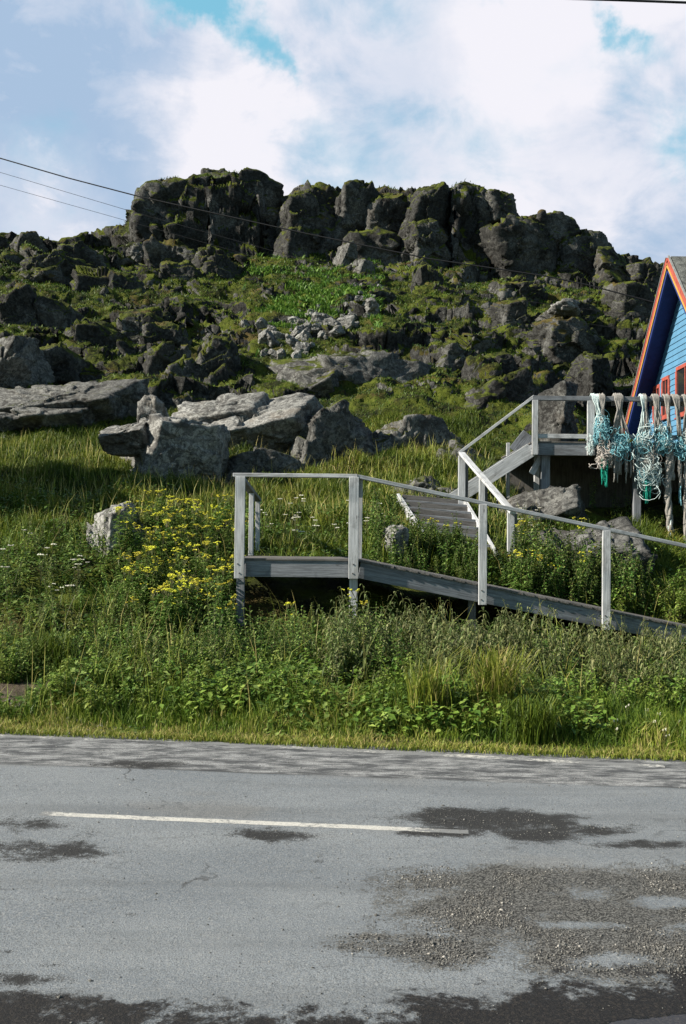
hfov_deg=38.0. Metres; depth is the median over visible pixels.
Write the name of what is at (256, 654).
nettle plant
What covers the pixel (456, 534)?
leafy shrub
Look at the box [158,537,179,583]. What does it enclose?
ragwort plant
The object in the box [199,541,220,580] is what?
ragwort plant
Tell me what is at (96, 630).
herb plant
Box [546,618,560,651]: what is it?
willow bush
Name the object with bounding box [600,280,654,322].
boulder
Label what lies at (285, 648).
willowherb plant
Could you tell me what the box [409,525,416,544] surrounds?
leafy shrub
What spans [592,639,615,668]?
willow bush
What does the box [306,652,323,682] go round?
nettle plant
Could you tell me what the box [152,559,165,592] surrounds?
ragwort plant
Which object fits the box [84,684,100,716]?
nettle plant
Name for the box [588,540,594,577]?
leafy shrub
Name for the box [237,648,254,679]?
nettle plant
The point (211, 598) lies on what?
willowherb plant
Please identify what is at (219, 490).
grass
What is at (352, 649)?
willowherb plant
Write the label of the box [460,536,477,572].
leafy shrub
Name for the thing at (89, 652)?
herb plant
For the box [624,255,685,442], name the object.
gabled house
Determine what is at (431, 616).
willow bush
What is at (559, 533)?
leafy shrub
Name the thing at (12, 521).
herb plant
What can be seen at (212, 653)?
herb plant
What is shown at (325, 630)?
willowherb plant
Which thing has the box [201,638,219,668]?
nettle plant
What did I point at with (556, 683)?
nettle plant
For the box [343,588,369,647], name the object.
ragwort plant
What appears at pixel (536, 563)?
leafy shrub
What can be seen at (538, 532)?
leafy shrub
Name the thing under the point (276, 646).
willowherb plant
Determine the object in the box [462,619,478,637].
willow bush
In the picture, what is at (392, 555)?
leafy shrub
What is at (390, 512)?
leafy shrub
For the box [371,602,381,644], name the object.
willowherb plant
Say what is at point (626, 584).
nettle plant
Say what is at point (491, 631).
willow bush
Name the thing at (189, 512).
ragwort plant
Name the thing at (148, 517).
ragwort plant
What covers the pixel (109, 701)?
nettle plant
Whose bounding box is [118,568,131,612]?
ragwort plant
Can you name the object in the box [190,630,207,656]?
willowherb plant
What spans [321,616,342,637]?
willow bush
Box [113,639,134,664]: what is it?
nettle plant
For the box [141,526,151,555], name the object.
herb plant
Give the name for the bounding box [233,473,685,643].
wooden walkway
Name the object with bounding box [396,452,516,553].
wooden stairs
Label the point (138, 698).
nettle plant
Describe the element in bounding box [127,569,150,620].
ragwort plant
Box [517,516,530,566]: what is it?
leafy shrub
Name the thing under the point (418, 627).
willow bush
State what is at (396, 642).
willowherb plant
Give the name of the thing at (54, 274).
boulder
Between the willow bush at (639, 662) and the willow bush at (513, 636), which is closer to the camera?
the willow bush at (639, 662)
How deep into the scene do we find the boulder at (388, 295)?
44.68 m
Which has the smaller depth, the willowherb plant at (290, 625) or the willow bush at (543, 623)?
the willowherb plant at (290, 625)
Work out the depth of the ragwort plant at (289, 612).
11.33 m
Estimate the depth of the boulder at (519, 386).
29.71 m
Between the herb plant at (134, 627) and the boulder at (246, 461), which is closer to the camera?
the herb plant at (134, 627)
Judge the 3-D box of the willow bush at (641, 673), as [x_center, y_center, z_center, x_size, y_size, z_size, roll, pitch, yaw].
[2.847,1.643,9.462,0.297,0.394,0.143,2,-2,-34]
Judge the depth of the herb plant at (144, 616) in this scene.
11.61 m
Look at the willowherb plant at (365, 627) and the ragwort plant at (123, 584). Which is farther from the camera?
the ragwort plant at (123, 584)
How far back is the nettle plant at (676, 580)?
15.19 m
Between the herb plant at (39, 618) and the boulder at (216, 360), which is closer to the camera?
the herb plant at (39, 618)
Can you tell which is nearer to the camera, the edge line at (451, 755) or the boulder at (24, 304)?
the edge line at (451, 755)
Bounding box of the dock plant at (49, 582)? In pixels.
[37,554,64,633]
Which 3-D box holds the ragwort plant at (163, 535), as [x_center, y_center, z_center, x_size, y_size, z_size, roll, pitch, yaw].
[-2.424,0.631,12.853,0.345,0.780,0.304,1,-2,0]
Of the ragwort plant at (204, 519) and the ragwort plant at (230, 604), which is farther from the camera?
the ragwort plant at (204, 519)
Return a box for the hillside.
[0,172,685,759]
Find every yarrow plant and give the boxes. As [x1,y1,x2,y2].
[0,544,13,572]
[35,553,47,583]
[45,543,57,569]
[64,584,77,615]
[70,555,82,584]
[74,563,81,589]
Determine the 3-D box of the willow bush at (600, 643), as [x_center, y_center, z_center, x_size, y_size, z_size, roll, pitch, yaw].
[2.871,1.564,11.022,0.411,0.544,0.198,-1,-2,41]
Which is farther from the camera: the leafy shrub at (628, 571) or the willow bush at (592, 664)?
the leafy shrub at (628, 571)
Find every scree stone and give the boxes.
[240,319,249,327]
[255,317,268,329]
[258,329,268,343]
[260,348,268,357]
[266,331,276,348]
[267,325,276,330]
[268,349,276,356]
[271,330,283,338]
[276,348,285,358]
[285,334,300,346]
[287,316,299,322]
[290,324,304,336]
[291,349,301,358]
[294,342,309,352]
[295,330,312,339]
[297,319,304,324]
[300,334,308,341]
[304,322,311,329]
[311,323,321,332]
[312,311,332,318]
[315,318,322,324]
[318,330,324,338]
[323,317,340,324]
[329,325,344,336]
[337,315,354,329]
[354,295,363,301]
[362,297,377,312]
[363,311,372,317]
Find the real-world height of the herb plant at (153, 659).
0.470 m
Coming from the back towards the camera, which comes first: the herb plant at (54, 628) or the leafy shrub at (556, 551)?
the leafy shrub at (556, 551)
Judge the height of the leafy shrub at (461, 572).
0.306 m
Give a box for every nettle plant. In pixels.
[0,659,15,682]
[5,651,15,680]
[25,680,40,701]
[29,663,38,681]
[46,668,60,699]
[56,670,68,705]
[61,654,73,677]
[67,664,87,688]
[79,653,98,687]
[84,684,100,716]
[89,646,112,675]
[99,684,119,713]
[104,686,120,705]
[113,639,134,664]
[113,657,141,692]
[117,659,132,678]
[119,678,132,703]
[124,678,140,701]
[132,656,143,679]
[132,684,154,710]
[138,676,163,711]
[145,635,166,666]
[152,655,172,688]
[155,658,176,681]
[167,674,183,692]
[168,658,175,680]
[180,666,194,707]
[184,642,196,669]
[185,647,211,674]
[189,664,206,693]
[193,653,202,673]
[196,691,213,710]
[200,656,218,682]
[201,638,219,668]
[214,681,223,699]
[217,672,230,695]
[219,659,234,689]
[227,671,252,702]
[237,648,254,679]
[239,644,266,675]
[244,646,272,681]
[257,660,280,687]
[260,648,277,672]
[260,669,283,699]
[262,670,276,701]
[280,680,301,708]
[288,645,298,669]
[292,667,312,695]
[303,648,327,682]
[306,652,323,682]
[308,685,323,712]
[324,655,342,689]
[343,659,355,682]
[343,680,366,704]
[345,671,351,685]
[351,648,373,683]
[351,667,362,693]
[365,673,389,695]
[367,667,388,692]
[372,678,384,707]
[378,652,401,690]
[380,639,405,674]
[400,656,411,681]
[446,663,459,683]
[522,668,535,689]
[529,652,555,677]
[549,677,567,702]
[567,671,596,700]
[575,670,596,696]
[578,668,597,695]
[585,670,614,701]
[593,682,609,697]
[610,588,625,609]
[614,586,626,611]
[614,690,626,710]
[615,673,640,704]
[617,679,632,711]
[618,574,630,597]
[620,584,635,612]
[627,568,649,597]
[629,661,654,698]
[635,682,650,705]
[636,575,660,610]
[643,671,662,697]
[644,689,659,710]
[652,675,667,709]
[657,596,678,621]
[657,686,681,713]
[661,579,674,613]
[663,569,684,588]
[664,605,679,621]
[666,565,682,595]
[668,585,675,607]
[670,678,685,714]
[673,572,685,591]
[674,586,685,618]
[675,670,685,707]
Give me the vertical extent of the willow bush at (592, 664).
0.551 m
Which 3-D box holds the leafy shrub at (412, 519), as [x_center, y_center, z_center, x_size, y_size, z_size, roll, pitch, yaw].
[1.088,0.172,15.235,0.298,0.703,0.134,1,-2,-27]
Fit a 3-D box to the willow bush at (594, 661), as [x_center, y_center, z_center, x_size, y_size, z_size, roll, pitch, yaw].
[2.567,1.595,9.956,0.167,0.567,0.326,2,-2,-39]
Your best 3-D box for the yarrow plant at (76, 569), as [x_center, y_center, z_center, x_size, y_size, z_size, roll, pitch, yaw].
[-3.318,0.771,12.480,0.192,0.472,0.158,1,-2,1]
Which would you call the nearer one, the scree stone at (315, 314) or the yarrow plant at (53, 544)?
the yarrow plant at (53, 544)
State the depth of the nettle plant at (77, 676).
9.16 m
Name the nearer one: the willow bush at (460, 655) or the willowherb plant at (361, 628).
the willow bush at (460, 655)
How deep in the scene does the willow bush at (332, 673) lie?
9.33 m
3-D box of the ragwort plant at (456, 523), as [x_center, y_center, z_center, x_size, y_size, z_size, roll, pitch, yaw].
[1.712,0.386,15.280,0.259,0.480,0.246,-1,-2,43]
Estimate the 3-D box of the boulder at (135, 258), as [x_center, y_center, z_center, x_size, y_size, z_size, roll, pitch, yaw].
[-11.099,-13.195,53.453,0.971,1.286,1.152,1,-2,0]
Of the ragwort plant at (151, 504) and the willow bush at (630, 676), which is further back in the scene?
the ragwort plant at (151, 504)
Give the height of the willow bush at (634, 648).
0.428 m
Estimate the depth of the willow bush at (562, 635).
11.19 m
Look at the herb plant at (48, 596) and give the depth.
11.46 m
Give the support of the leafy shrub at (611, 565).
on the hillside
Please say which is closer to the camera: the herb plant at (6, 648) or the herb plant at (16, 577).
the herb plant at (6, 648)
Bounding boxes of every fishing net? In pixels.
[585,393,612,455]
[589,393,614,486]
[609,393,633,482]
[632,393,665,503]
[649,393,676,463]
[661,394,674,533]
[670,394,685,505]
[680,394,685,540]
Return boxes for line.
[0,158,653,302]
[0,172,645,316]
[0,734,92,739]
[1,185,646,332]
[39,811,468,833]
[201,741,664,766]
[588,0,685,3]
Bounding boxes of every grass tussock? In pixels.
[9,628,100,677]
[393,654,465,724]
[436,643,556,712]
[487,691,586,746]
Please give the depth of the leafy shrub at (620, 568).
14.72 m
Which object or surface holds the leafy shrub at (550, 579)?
on the hillside
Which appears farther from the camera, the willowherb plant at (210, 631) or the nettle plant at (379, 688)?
the willowherb plant at (210, 631)
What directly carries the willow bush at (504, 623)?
on the hillside
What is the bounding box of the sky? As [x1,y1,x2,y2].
[0,0,685,263]
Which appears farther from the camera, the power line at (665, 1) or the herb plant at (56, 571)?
the herb plant at (56, 571)
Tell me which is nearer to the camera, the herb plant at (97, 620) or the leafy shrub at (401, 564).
the herb plant at (97, 620)
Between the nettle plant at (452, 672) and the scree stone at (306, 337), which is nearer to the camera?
the nettle plant at (452, 672)
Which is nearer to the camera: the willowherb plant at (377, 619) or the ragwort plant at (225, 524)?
the willowherb plant at (377, 619)
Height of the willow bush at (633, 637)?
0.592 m
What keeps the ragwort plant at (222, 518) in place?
on the hillside
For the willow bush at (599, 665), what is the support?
on the hillside
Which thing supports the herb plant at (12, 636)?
on the hillside
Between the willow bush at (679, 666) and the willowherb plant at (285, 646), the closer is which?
the willow bush at (679, 666)
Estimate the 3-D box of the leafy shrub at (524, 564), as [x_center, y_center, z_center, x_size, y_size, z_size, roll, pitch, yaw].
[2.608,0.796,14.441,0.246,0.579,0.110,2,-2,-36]
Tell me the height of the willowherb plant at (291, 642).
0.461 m
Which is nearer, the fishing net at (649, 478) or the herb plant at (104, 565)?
the herb plant at (104, 565)
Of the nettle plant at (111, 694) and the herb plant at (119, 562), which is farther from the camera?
the herb plant at (119, 562)
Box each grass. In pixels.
[0,407,685,609]
[0,424,549,545]
[0,490,685,723]
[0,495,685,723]
[0,651,685,758]
[0,721,685,761]
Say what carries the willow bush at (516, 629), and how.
on the hillside
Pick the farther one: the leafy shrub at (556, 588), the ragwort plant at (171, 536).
the leafy shrub at (556, 588)
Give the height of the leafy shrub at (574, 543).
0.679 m
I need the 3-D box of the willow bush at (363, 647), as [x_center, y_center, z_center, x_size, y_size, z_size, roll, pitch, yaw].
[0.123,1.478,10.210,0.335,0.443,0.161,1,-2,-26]
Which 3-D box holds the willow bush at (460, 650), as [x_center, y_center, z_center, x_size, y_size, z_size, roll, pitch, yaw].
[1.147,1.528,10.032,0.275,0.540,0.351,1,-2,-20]
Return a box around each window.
[651,384,659,423]
[661,375,670,420]
[674,362,685,418]
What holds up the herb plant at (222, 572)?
on the hillside
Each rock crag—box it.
[129,167,287,256]
[273,180,339,258]
[331,179,408,269]
[397,181,475,269]
[473,189,557,281]
[530,209,663,296]
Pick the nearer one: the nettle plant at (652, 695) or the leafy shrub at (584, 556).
the nettle plant at (652, 695)
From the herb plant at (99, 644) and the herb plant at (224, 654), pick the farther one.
the herb plant at (99, 644)
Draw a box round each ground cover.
[0,470,685,616]
[0,550,685,742]
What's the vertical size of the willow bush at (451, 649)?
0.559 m
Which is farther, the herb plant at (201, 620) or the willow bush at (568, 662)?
the herb plant at (201, 620)
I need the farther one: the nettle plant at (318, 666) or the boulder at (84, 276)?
the boulder at (84, 276)
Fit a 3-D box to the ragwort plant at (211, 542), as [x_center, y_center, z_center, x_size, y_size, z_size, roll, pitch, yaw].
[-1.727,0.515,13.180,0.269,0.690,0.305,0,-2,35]
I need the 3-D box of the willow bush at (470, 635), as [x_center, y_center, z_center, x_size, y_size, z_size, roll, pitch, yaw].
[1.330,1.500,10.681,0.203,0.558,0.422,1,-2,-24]
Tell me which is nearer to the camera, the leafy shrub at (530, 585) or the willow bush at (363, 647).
the willow bush at (363, 647)
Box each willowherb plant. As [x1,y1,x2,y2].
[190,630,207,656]
[196,592,216,638]
[196,614,211,662]
[197,608,215,642]
[198,637,214,663]
[199,554,214,607]
[201,587,222,622]
[203,576,220,649]
[203,614,218,644]
[204,585,229,646]
[207,611,228,650]
[209,606,224,670]
[211,575,223,625]
[217,625,225,661]
[225,608,245,661]
[226,619,237,653]
[229,623,244,674]
[239,600,259,665]
[240,617,263,656]
[254,630,276,662]
[255,618,267,650]
[260,613,270,646]
[262,614,275,644]
[263,623,279,658]
[268,609,281,659]
[275,623,295,671]
[276,629,298,662]
[277,638,288,661]
[279,615,295,655]
[283,611,294,654]
[285,627,298,666]
[287,610,301,648]
[291,619,300,651]
[291,620,303,666]
[295,617,313,655]
[296,605,315,669]
[296,644,309,673]
[308,630,318,658]
[310,605,318,631]
[321,608,333,652]
[330,611,343,644]
[332,619,348,661]
[340,638,357,677]
[346,607,354,641]
[346,637,359,669]
[349,608,369,668]
[355,609,366,653]
[365,622,383,659]
[366,607,384,667]
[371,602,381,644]
[371,605,381,640]
[372,637,385,676]
[389,621,403,656]
[390,633,400,670]
[392,629,409,682]
[400,640,421,665]
[623,491,630,517]
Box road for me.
[0,733,685,1023]
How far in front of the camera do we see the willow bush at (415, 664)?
9.25 m
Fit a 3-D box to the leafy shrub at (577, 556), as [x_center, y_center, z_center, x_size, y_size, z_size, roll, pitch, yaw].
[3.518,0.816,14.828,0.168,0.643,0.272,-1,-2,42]
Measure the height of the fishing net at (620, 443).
1.770 m
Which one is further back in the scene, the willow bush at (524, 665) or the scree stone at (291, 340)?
the scree stone at (291, 340)
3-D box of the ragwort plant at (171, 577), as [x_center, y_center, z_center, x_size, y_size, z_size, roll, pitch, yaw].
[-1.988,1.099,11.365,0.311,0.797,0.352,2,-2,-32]
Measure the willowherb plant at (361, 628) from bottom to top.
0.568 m
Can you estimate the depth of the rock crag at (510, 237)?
57.16 m
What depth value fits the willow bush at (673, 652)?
10.36 m
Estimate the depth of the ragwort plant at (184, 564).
12.05 m
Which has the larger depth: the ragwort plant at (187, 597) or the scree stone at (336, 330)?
the scree stone at (336, 330)
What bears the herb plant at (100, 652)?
on the hillside
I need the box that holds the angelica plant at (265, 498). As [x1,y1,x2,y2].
[255,471,286,538]
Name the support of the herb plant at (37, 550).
on the hillside
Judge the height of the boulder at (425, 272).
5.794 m
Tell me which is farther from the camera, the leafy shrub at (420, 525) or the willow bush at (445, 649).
the leafy shrub at (420, 525)
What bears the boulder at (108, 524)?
on the hillside
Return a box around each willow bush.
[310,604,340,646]
[312,640,344,678]
[312,641,330,683]
[320,651,346,688]
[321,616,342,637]
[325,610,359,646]
[325,613,349,668]
[325,620,347,676]
[325,638,350,683]
[326,623,362,676]
[329,599,365,634]
[335,597,353,650]
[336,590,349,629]
[337,632,375,684]
[346,635,369,658]
[352,615,372,654]
[358,607,373,648]
[359,584,396,636]
[364,626,387,660]
[365,622,398,661]
[366,634,386,669]
[367,618,376,643]
[372,665,388,695]
[374,608,403,675]
[377,614,405,650]
[384,614,417,655]
[387,636,410,658]
[397,609,418,635]
[397,617,419,653]
[398,590,428,634]
[402,619,433,644]
[405,603,445,659]
[405,653,427,676]
[409,599,431,635]
[411,622,425,669]
[412,602,445,648]
[415,622,456,671]
[416,613,453,658]
[419,631,439,657]
[423,640,440,666]
[426,598,448,646]
[429,637,471,676]
[432,609,460,672]
[432,635,464,666]
[436,651,457,674]
[437,624,473,667]
[442,658,464,679]
[444,622,469,655]
[447,615,458,640]
[449,626,484,678]
[449,637,471,665]
[457,626,477,646]
[458,620,473,664]
[458,627,483,651]
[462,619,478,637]
[462,626,505,662]
[463,638,486,671]
[465,626,487,666]
[466,636,491,675]
[467,637,494,671]
[468,619,497,654]
[469,607,505,647]
[472,617,506,653]
[485,633,512,669]
[488,628,523,667]
[490,620,509,653]
[491,614,520,659]
[497,609,518,649]
[497,616,522,661]
[497,620,527,658]
[498,638,528,666]
[502,598,525,644]
[502,600,545,673]
[504,647,515,673]
[509,603,532,644]
[509,654,533,687]
[511,625,530,662]
[517,618,541,670]
[519,662,539,686]
[523,639,567,688]
[526,650,553,682]
[531,634,545,668]
[534,604,557,644]
[534,630,572,688]
[540,620,562,666]
[544,636,563,670]
[544,638,567,669]
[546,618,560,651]
[548,644,580,681]
[558,616,579,658]
[561,623,590,666]
[566,623,581,657]
[573,625,588,660]
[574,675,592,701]
[582,642,611,690]
[584,649,607,676]
[585,624,621,658]
[585,629,617,659]
[585,650,602,691]
[586,609,615,658]
[587,615,608,668]
[588,627,620,662]
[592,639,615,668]
[592,656,604,681]
[595,644,622,699]
[597,639,631,691]
[597,647,627,686]
[599,622,610,655]
[599,652,620,675]
[605,652,638,693]
[606,668,626,694]
[607,655,631,687]
[610,615,626,664]
[612,664,637,698]
[613,628,648,685]
[619,633,656,674]
[621,634,640,658]
[622,618,646,662]
[622,648,657,687]
[623,636,645,666]
[627,634,652,670]
[636,663,658,692]
[636,665,656,699]
[639,653,666,691]
[640,645,665,672]
[640,650,662,674]
[641,622,658,654]
[642,622,674,659]
[644,624,661,656]
[653,622,683,675]
[653,658,684,692]
[655,631,685,653]
[655,659,677,695]
[656,631,685,665]
[660,626,681,652]
[660,628,676,690]
[666,636,679,669]
[666,638,679,673]
[669,655,684,674]
[674,646,685,691]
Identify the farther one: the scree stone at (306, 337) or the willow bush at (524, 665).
the scree stone at (306, 337)
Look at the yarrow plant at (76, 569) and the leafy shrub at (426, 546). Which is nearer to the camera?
the yarrow plant at (76, 569)
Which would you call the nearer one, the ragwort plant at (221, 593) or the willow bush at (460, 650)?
the willow bush at (460, 650)
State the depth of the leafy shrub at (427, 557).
14.26 m
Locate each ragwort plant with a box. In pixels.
[110,506,134,567]
[112,552,132,590]
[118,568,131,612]
[120,500,138,553]
[123,596,143,633]
[124,561,146,611]
[125,522,143,562]
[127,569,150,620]
[129,507,143,529]
[129,551,152,607]
[140,526,158,571]
[141,500,155,540]
[141,510,152,526]
[142,531,167,574]
[142,555,162,619]
[143,490,162,536]
[143,546,167,606]
[145,508,163,540]
[145,572,164,608]
[148,587,175,643]
[150,512,175,567]
[151,583,176,634]
[152,489,174,536]
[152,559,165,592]
[154,495,175,524]
[155,510,167,545]
[155,573,177,635]
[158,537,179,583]
[158,585,185,650]
[159,503,180,546]
[161,519,180,570]
[163,549,180,596]
[165,556,191,609]
[166,499,185,541]
[166,569,190,626]
[167,527,183,566]
[169,572,194,621]
[173,542,198,588]
[173,579,203,644]
[175,498,194,546]
[177,531,192,577]
[177,581,197,648]
[178,525,195,570]
[180,506,201,554]
[181,499,201,540]
[182,524,201,558]
[188,587,208,627]
[189,502,207,551]
[189,513,205,552]
[190,543,210,600]
[190,577,211,629]
[195,593,217,627]
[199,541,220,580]
[202,565,227,605]
[203,525,222,576]
[209,494,232,547]
[209,514,227,544]
[210,568,234,625]
[213,582,238,633]
[216,508,233,547]
[216,601,239,637]
[217,566,235,606]
[218,554,234,594]
[221,519,234,565]
[227,555,245,602]
[231,521,247,550]
[284,601,297,632]
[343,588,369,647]
[425,517,438,543]
[445,522,461,550]
[505,549,526,589]
[514,524,527,554]
[519,520,530,554]
[525,549,543,592]
[528,554,544,591]
[543,563,561,593]
[573,517,587,534]
[576,551,590,594]
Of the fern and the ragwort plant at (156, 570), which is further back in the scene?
the fern
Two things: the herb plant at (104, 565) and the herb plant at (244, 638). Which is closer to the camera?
the herb plant at (244, 638)
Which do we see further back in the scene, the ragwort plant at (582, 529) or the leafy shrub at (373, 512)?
the ragwort plant at (582, 529)
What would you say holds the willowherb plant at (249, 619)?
on the hillside
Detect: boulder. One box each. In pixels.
[0,231,48,252]
[0,283,83,333]
[0,335,54,388]
[0,378,149,431]
[11,240,111,285]
[20,249,146,292]
[39,308,164,384]
[86,501,145,555]
[98,413,230,484]
[126,242,143,263]
[131,256,140,265]
[137,395,168,422]
[139,234,238,269]
[140,333,241,385]
[142,311,191,348]
[159,254,238,280]
[172,391,324,453]
[221,446,304,486]
[266,345,431,398]
[288,399,374,467]
[332,240,374,273]
[369,287,395,303]
[372,413,490,464]
[380,524,409,559]
[389,475,455,497]
[408,261,461,288]
[430,339,518,373]
[463,367,542,410]
[482,297,600,365]
[485,281,600,326]
[494,484,657,573]
[538,380,577,441]
[547,298,580,316]
[566,351,613,412]
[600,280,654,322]
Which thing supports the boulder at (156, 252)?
on the hillside
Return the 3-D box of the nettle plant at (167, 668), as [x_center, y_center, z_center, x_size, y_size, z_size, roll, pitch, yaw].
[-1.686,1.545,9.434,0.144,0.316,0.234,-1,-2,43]
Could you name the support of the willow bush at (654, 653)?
on the hillside
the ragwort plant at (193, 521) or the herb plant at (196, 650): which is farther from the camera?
the ragwort plant at (193, 521)
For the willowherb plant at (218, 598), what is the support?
on the hillside
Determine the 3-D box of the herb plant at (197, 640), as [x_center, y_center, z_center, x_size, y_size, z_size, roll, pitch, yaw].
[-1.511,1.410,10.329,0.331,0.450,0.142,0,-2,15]
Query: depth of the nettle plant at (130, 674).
9.19 m
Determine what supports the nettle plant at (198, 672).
on the hillside
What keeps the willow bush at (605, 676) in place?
on the hillside
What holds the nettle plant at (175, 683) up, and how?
on the hillside
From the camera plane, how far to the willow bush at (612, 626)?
11.19 m
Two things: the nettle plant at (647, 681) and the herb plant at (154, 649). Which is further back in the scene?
the herb plant at (154, 649)
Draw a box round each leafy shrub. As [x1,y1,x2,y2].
[364,502,375,534]
[367,535,381,560]
[368,510,382,542]
[369,487,379,535]
[372,518,382,560]
[374,492,392,548]
[375,492,397,525]
[377,507,383,538]
[387,512,398,557]
[387,543,397,564]
[397,542,411,565]
[402,533,416,567]
[406,501,420,537]
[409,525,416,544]
[409,537,419,562]
[413,550,417,568]
[414,517,426,538]
[414,547,426,570]
[416,525,425,558]
[421,523,433,549]
[421,550,428,570]
[423,527,432,559]
[429,524,435,552]
[433,530,441,553]
[433,554,439,573]
[435,529,450,573]
[441,532,447,555]
[450,558,455,576]
[452,511,458,549]
[453,544,460,563]
[453,546,466,577]
[457,521,462,551]
[459,567,463,578]
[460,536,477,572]
[464,536,477,560]
[464,569,472,580]
[467,542,476,565]
[468,561,477,580]
[472,559,477,580]
[494,529,505,564]
[499,565,509,586]
[502,545,514,578]
[507,566,514,588]
[509,524,515,560]
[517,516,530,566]
[518,550,529,579]
[519,546,530,591]
[524,560,542,593]
[525,527,538,557]
[526,541,540,568]
[528,516,550,561]
[528,576,532,592]
[529,530,552,586]
[530,556,543,593]
[532,520,542,556]
[532,522,539,547]
[532,523,555,569]
[532,546,545,594]
[538,539,552,582]
[540,571,553,596]
[542,548,551,580]
[543,524,561,558]
[544,566,557,595]
[546,569,555,596]
[549,548,561,576]
[550,523,562,567]
[552,575,561,598]
[553,548,567,591]
[555,558,568,599]
[559,525,572,568]
[561,542,573,580]
[563,537,572,570]
[563,553,569,583]
[564,537,576,577]
[565,533,578,559]
[567,571,581,601]
[570,553,579,595]
[571,559,591,603]
[574,545,583,580]
[574,560,591,601]
[575,569,589,603]
[579,536,589,581]
[579,557,596,590]
[582,569,595,597]
[583,544,598,577]
[585,579,597,604]
[586,538,601,578]
[587,578,598,605]
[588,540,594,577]
[589,555,601,583]
[591,522,613,572]
[592,575,601,606]
[595,559,601,585]
[599,545,617,589]
[610,584,614,608]
[611,544,627,598]
[611,546,617,568]
[611,557,630,592]
[612,544,633,577]
[614,554,638,611]
[615,554,625,590]
[617,559,633,599]
[622,572,637,612]
[625,558,635,592]
[627,540,634,569]
[633,557,642,594]
[634,547,656,597]
[637,585,645,613]
[644,559,652,580]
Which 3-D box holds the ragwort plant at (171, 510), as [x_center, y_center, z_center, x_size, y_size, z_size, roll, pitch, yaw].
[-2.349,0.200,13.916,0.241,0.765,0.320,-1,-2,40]
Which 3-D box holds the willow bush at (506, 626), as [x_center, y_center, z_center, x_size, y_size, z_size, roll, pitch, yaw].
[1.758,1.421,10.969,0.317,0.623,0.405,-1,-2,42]
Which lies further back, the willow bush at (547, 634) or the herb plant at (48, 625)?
the herb plant at (48, 625)
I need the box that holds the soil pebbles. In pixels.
[0,698,222,735]
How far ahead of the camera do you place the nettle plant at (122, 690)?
9.10 m
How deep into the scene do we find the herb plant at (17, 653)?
9.89 m
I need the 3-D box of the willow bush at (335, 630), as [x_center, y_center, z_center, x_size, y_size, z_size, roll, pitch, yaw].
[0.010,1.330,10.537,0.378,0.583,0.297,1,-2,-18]
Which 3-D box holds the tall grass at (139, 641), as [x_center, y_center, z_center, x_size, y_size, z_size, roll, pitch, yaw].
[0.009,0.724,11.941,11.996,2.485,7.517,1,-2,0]
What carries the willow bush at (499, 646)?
on the hillside
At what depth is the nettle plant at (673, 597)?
14.48 m
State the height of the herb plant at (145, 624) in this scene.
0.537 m
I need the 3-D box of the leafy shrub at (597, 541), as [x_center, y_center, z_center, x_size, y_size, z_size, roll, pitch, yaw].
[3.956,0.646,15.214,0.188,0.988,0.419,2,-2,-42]
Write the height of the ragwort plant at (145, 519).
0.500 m
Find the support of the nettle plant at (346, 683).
on the hillside
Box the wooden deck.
[450,395,683,524]
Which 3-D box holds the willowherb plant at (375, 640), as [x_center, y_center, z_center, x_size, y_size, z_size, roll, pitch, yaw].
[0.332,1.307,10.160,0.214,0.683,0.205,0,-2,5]
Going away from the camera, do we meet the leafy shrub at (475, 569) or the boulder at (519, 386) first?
the leafy shrub at (475, 569)
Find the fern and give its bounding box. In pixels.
[241,252,389,365]
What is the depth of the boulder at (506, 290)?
47.02 m
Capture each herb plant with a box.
[0,504,22,537]
[0,559,22,613]
[0,568,5,597]
[0,568,10,591]
[0,610,16,654]
[0,623,17,647]
[0,628,8,661]
[0,628,8,672]
[1,608,18,640]
[4,549,25,585]
[6,642,28,668]
[7,574,24,600]
[8,614,33,640]
[12,637,35,681]
[20,526,35,561]
[23,603,33,629]
[24,622,61,671]
[26,515,32,537]
[28,528,40,553]
[29,636,59,677]
[31,533,45,560]
[35,602,46,636]
[37,603,47,636]
[40,577,66,623]
[41,659,56,682]
[42,552,58,583]
[42,594,58,630]
[45,593,75,636]
[50,509,68,537]
[50,559,70,580]
[51,635,75,669]
[53,544,70,562]
[62,524,77,541]
[63,532,83,564]
[64,611,80,640]
[68,511,90,548]
[68,619,83,645]
[71,578,80,598]
[71,634,110,675]
[76,584,86,606]
[84,627,102,667]
[86,587,111,631]
[88,505,110,550]
[89,535,112,566]
[92,606,107,634]
[92,619,103,642]
[93,582,113,601]
[94,634,103,655]
[96,554,107,584]
[96,603,115,652]
[97,596,116,636]
[101,569,125,609]
[103,625,135,662]
[108,548,128,577]
[111,583,131,635]
[114,613,133,670]
[121,547,133,571]
[122,616,138,643]
[131,630,163,671]
[132,540,151,569]
[132,589,153,626]
[134,602,161,648]
[137,623,175,678]
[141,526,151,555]
[147,630,157,656]
[160,552,195,582]
[163,632,182,674]
[165,607,194,658]
[167,615,194,648]
[169,625,195,650]
[170,646,193,682]
[186,626,209,660]
[189,634,213,674]
[196,607,218,640]
[198,638,226,669]
[203,626,235,668]
[211,628,230,656]
[215,548,233,575]
[215,635,245,665]
[216,643,239,675]
[217,554,233,595]

